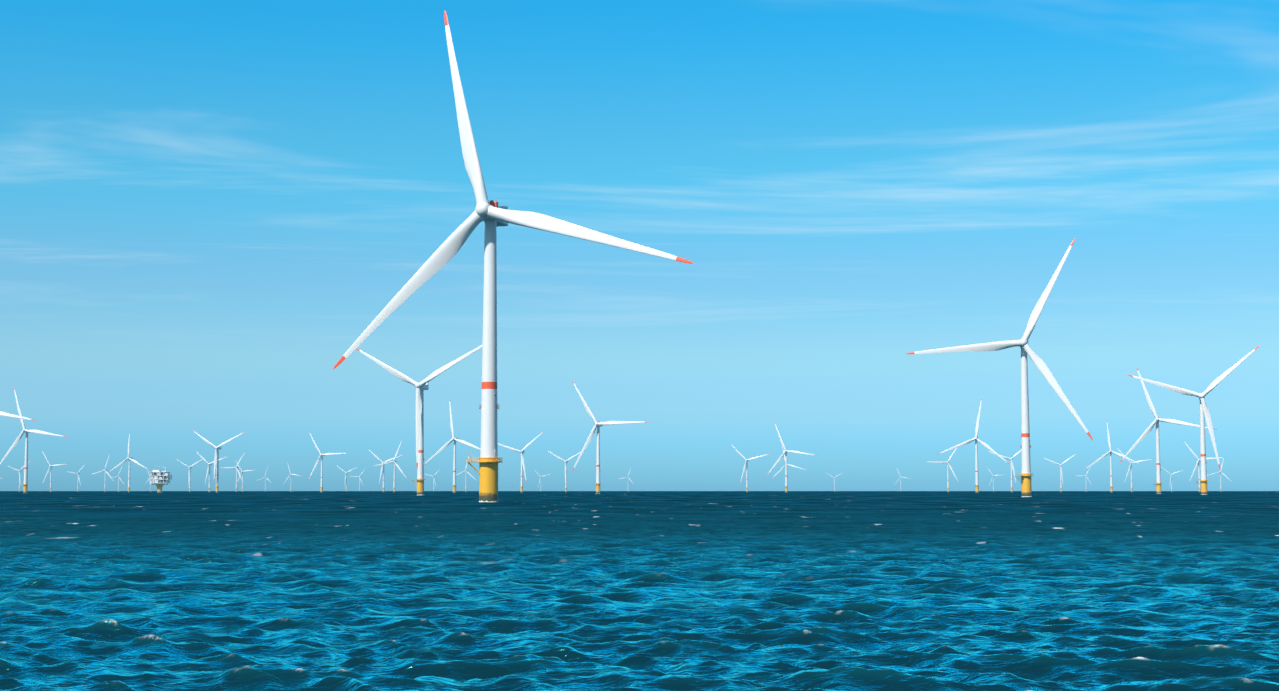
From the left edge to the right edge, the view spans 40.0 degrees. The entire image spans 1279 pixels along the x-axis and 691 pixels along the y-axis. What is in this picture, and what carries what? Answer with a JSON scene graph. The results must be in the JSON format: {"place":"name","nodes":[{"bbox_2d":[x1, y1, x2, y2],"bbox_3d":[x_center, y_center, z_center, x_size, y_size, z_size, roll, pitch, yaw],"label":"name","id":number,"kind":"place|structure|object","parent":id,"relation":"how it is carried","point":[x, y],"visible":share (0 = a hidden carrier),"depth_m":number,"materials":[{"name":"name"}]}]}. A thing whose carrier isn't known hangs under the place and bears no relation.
{"place":"outdoors","nodes":[
{"label":"outdoors","id":0,"kind":"place"},
{"bbox_2d":[0,491,1278,690],"bbox_3d":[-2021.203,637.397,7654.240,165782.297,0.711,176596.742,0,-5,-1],"label":"sea","id":1,"kind":"structure","parent":0,"point":[640,591],"depth_m":55.14,"materials":[{"name":"liquid"}]},
{"bbox_2d":[0,411,35,420],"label":"turbine","id":2,"kind":"object","parent":1,"relation":"in","point":[8,415],"visible":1,"depth_m":1770.78,"materials":[{"name":"white paint"}]},
{"bbox_2d":[8,460,30,491],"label":"turbine","id":3,"kind":"object","parent":1,"relation":"in","point":[19,475],"visible":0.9,"depth_m":7067.96,"materials":[{"name":"white paint"}]},
{"bbox_2d":[0,388,65,492],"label":"turbine","id":4,"kind":"object","parent":1,"relation":"in","point":[25,484],"visible":1,"depth_m":2357.41,"materials":[{"name":"white paint"}]},
{"bbox_2d":[42,451,65,491],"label":"turbine","id":5,"kind":"object","parent":1,"relation":"in","point":[51,466],"visible":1,"depth_m":5734.26,"materials":[{"name":"white paint"}]},
{"bbox_2d":[66,463,85,491],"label":"turbine","id":6,"kind":"object","parent":1,"relation":"in","point":[78,473],"visible":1,"depth_m":8162.80,"materials":[{"name":"white paint"}]},
{"bbox_2d":[91,457,114,491],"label":"turbine","id":7,"kind":"object","parent":1,"relation":"in","point":[105,476],"visible":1,"depth_m":6850.10,"materials":[{"name":"white paint"}]},
{"bbox_2d":[111,465,123,491],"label":"turbine","id":8,"kind":"object","parent":1,"relation":"in","point":[118,476],"visible":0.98,"depth_m":9654.14,"materials":[{"name":"white paint"}]},
{"bbox_2d":[109,433,147,491],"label":"turbine","id":9,"kind":"object","parent":1,"relation":"in","point":[129,458],"visible":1,"depth_m":4335.78,"materials":[{"name":"white paint"}]},
{"bbox_2d":[149,466,171,492],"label":"substation","id":10,"kind":"object","parent":1,"relation":"in","point":[158,479],"visible":0.98,"depth_m":2665.89,"materials":[{"name":"white paint"}]},
{"bbox_2d":[177,459,201,491],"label":"turbine","id":11,"kind":"object","parent":1,"relation":"in","point":[189,477],"visible":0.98,"depth_m":6074.47,"materials":[{"name":"white paint"}]},
{"bbox_2d":[198,454,227,491],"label":"turbine","id":12,"kind":"object","parent":1,"relation":"in","point":[208,468],"visible":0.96,"depth_m":5315.25,"materials":[{"name":"white paint"}]},
{"bbox_2d":[194,431,244,492],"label":"turbine","id":13,"kind":"object","parent":1,"relation":"in","point":[216,458],"visible":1,"depth_m":3322.55,"materials":[{"name":"white paint"}]},
{"bbox_2d":[224,452,244,491],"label":"turbine","id":14,"kind":"object","parent":1,"relation":"in","point":[236,467],"visible":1,"depth_m":6078.60,"materials":[{"name":"white paint"}]},
{"bbox_2d":[237,465,252,491],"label":"turbine","id":15,"kind":"object","parent":1,"relation":"in","point":[242,476],"visible":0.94,"depth_m":7335.90,"materials":[{"name":"white paint"}]},
{"bbox_2d":[256,469,268,491],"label":"turbine","id":16,"kind":"object","parent":1,"relation":"in","point":[265,480],"visible":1,"depth_m":10136.15,"materials":[{"name":"white paint"}]},
{"bbox_2d":[283,462,298,491],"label":"turbine","id":17,"kind":"object","parent":1,"relation":"in","point":[291,479],"visible":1,"depth_m":8517.67,"materials":[{"name":"white paint"}]},
{"bbox_2d":[308,432,346,491],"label":"turbine","id":18,"kind":"object","parent":1,"relation":"in","point":[317,462],"visible":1,"depth_m":3944.52,"materials":[{"name":"white paint"}]},
{"bbox_2d":[336,465,356,491],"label":"turbine","id":19,"kind":"object","parent":1,"relation":"in","point":[345,476],"visible":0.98,"depth_m":7891.06,"materials":[{"name":"white paint"}]},
{"bbox_2d":[351,469,364,491],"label":"turbine","id":20,"kind":"object","parent":1,"relation":"in","point":[359,480],"visible":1,"depth_m":10148.69,"materials":[{"name":"white paint"}]},
{"bbox_2d":[368,449,401,491],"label":"turbine","id":21,"kind":"object","parent":1,"relation":"in","point":[382,467],"visible":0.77,"depth_m":5074.81,"materials":[{"name":"white paint"}]},
{"bbox_2d":[374,441,405,491],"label":"turbine","id":22,"kind":"object","parent":1,"relation":"in","point":[394,461],"visible":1,"depth_m":4846.88,"materials":[{"name":"white paint"}]},
{"bbox_2d":[356,345,481,494],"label":"turbine","id":23,"kind":"object","parent":1,"relation":"in","point":[422,386],"visible":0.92,"depth_m":1357.43,"materials":[{"name":"white paint"}]},
{"bbox_2d":[426,472,436,491],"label":"turbine","id":24,"kind":"object","parent":1,"relation":"in","point":[433,480],"visible":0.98,"depth_m":9697.61,"materials":[{"name":"white paint"}]},
{"bbox_2d":[424,398,479,492],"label":"turbine","id":25,"kind":"object","parent":1,"relation":"in","point":[454,454],"visible":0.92,"depth_m":2737.34,"materials":[{"name":"white paint"}]},
{"bbox_2d":[452,456,476,491],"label":"turbine","id":26,"kind":"object","parent":1,"relation":"in","point":[466,477],"visible":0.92,"depth_m":7115.65,"materials":[{"name":"white paint"}]},
{"bbox_2d":[333,11,693,501],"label":"turbine","id":27,"kind":"object","parent":1,"relation":"in","point":[491,214],"visible":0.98,"depth_m":510.51,"materials":[{"name":"white paint"}]},
{"bbox_2d":[498,431,543,492],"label":"turbine","id":28,"kind":"object","parent":1,"relation":"in","point":[522,462],"visible":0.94,"depth_m":3650.40,"materials":[{"name":"white paint"}]},
{"bbox_2d":[548,451,580,491],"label":"turbine","id":29,"kind":"object","parent":1,"relation":"in","point":[566,461],"visible":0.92,"depth_m":4856.63,"materials":[{"name":"white paint"}]},
{"bbox_2d":[572,380,645,493],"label":"turbine","id":30,"kind":"object","parent":1,"relation":"in","point":[598,424],"visible":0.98,"depth_m":2138.60,"materials":[{"name":"white paint"}]},
{"bbox_2d":[730,443,768,491],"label":"turbine","id":31,"kind":"object","parent":1,"relation":"in","point":[746,462],"visible":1,"depth_m":4658.66,"materials":[{"name":"white paint"}]},
{"bbox_2d":[775,446,804,475],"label":"turbine","id":32,"kind":"object","parent":1,"relation":"in","point":[787,464],"visible":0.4,"depth_m":5362.86,"materials":[{"name":"white paint"}]},
{"bbox_2d":[767,424,816,492],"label":"turbine","id":33,"kind":"object","parent":1,"relation":"in","point":[786,476],"visible":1,"depth_m":3574.86,"materials":[{"name":"white paint"}]},
{"bbox_2d":[894,469,910,491],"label":"turbine","id":34,"kind":"object","parent":1,"relation":"in","point":[900,480],"visible":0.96,"depth_m":10230.21,"materials":[{"name":"white paint"}]},
{"bbox_2d":[933,443,959,491],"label":"turbine","id":35,"kind":"object","parent":1,"relation":"in","point":[947,462],"visible":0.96,"depth_m":4999.14,"materials":[{"name":"white paint"}]},
{"bbox_2d":[938,398,1008,492],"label":"turbine","id":36,"kind":"object","parent":1,"relation":"in","point":[976,439],"visible":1,"depth_m":2723.47,"materials":[{"name":"white paint"}]},
{"bbox_2d":[986,466,1005,491],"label":"turbine","id":37,"kind":"object","parent":1,"relation":"in","point":[993,479],"visible":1,"depth_m":9351.63,"materials":[{"name":"white paint"}]},
{"bbox_2d":[905,239,1092,496],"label":"turbine","id":38,"kind":"object","parent":1,"relation":"in","point":[1025,474],"visible":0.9,"depth_m":965.75,"materials":[{"name":"white paint"}]},
{"bbox_2d":[987,450,1020,491],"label":"turbine","id":39,"kind":"object","parent":1,"relation":"in","point":[1012,466],"visible":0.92,"depth_m":4481.28,"materials":[{"name":"white paint"}]},
{"bbox_2d":[1042,454,1075,491],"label":"turbine","id":40,"kind":"object","parent":1,"relation":"in","point":[1061,478],"visible":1,"depth_m":5519.85,"materials":[{"name":"white paint"}]},
{"bbox_2d":[1084,422,1139,492],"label":"turbine","id":41,"kind":"object","parent":1,"relation":"in","point":[1102,457],"visible":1,"depth_m":3592.29,"materials":[{"name":"white paint"}]},
{"bbox_2d":[1116,447,1151,491],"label":"turbine","id":42,"kind":"object","parent":1,"relation":"in","point":[1130,466],"visible":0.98,"depth_m":5130.68,"materials":[{"name":"white paint"}]},
{"bbox_2d":[1120,367,1215,493],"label":"turbine","id":43,"kind":"object","parent":1,"relation":"in","point":[1143,436],"visible":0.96,"depth_m":1997.48,"materials":[{"name":"white paint"}]},
{"bbox_2d":[1163,468,1181,491],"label":"turbine","id":44,"kind":"object","parent":1,"relation":"in","point":[1171,478],"visible":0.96,"depth_m":8625.10,"materials":[{"name":"white paint"}]},
{"bbox_2d":[1127,346,1258,494],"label":"turbine","id":45,"kind":"object","parent":1,"relation":"in","point":[1204,409],"visible":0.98,"depth_m":1507.92,"materials":[{"name":"white paint"}]},
{"bbox_2d":[1183,440,1223,491],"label":"turbine","id":46,"kind":"object","parent":1,"relation":"in","point":[1198,465],"visible":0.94,"depth_m":4590.57,"materials":[{"name":"white paint"}]},
{"bbox_2d":[1207,458,1232,491],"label":"turbine","id":47,"kind":"object","parent":1,"relation":"in","point":[1220,472],"visible":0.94,"depth_m":7442.90,"materials":[{"name":"white paint"}]},
{"bbox_2d":[0,0,1278,490],"label":"sky","id":48,"kind":"structure","parent":0,"point":[205,205],"materials":[{"name":"blue"}]}
]}

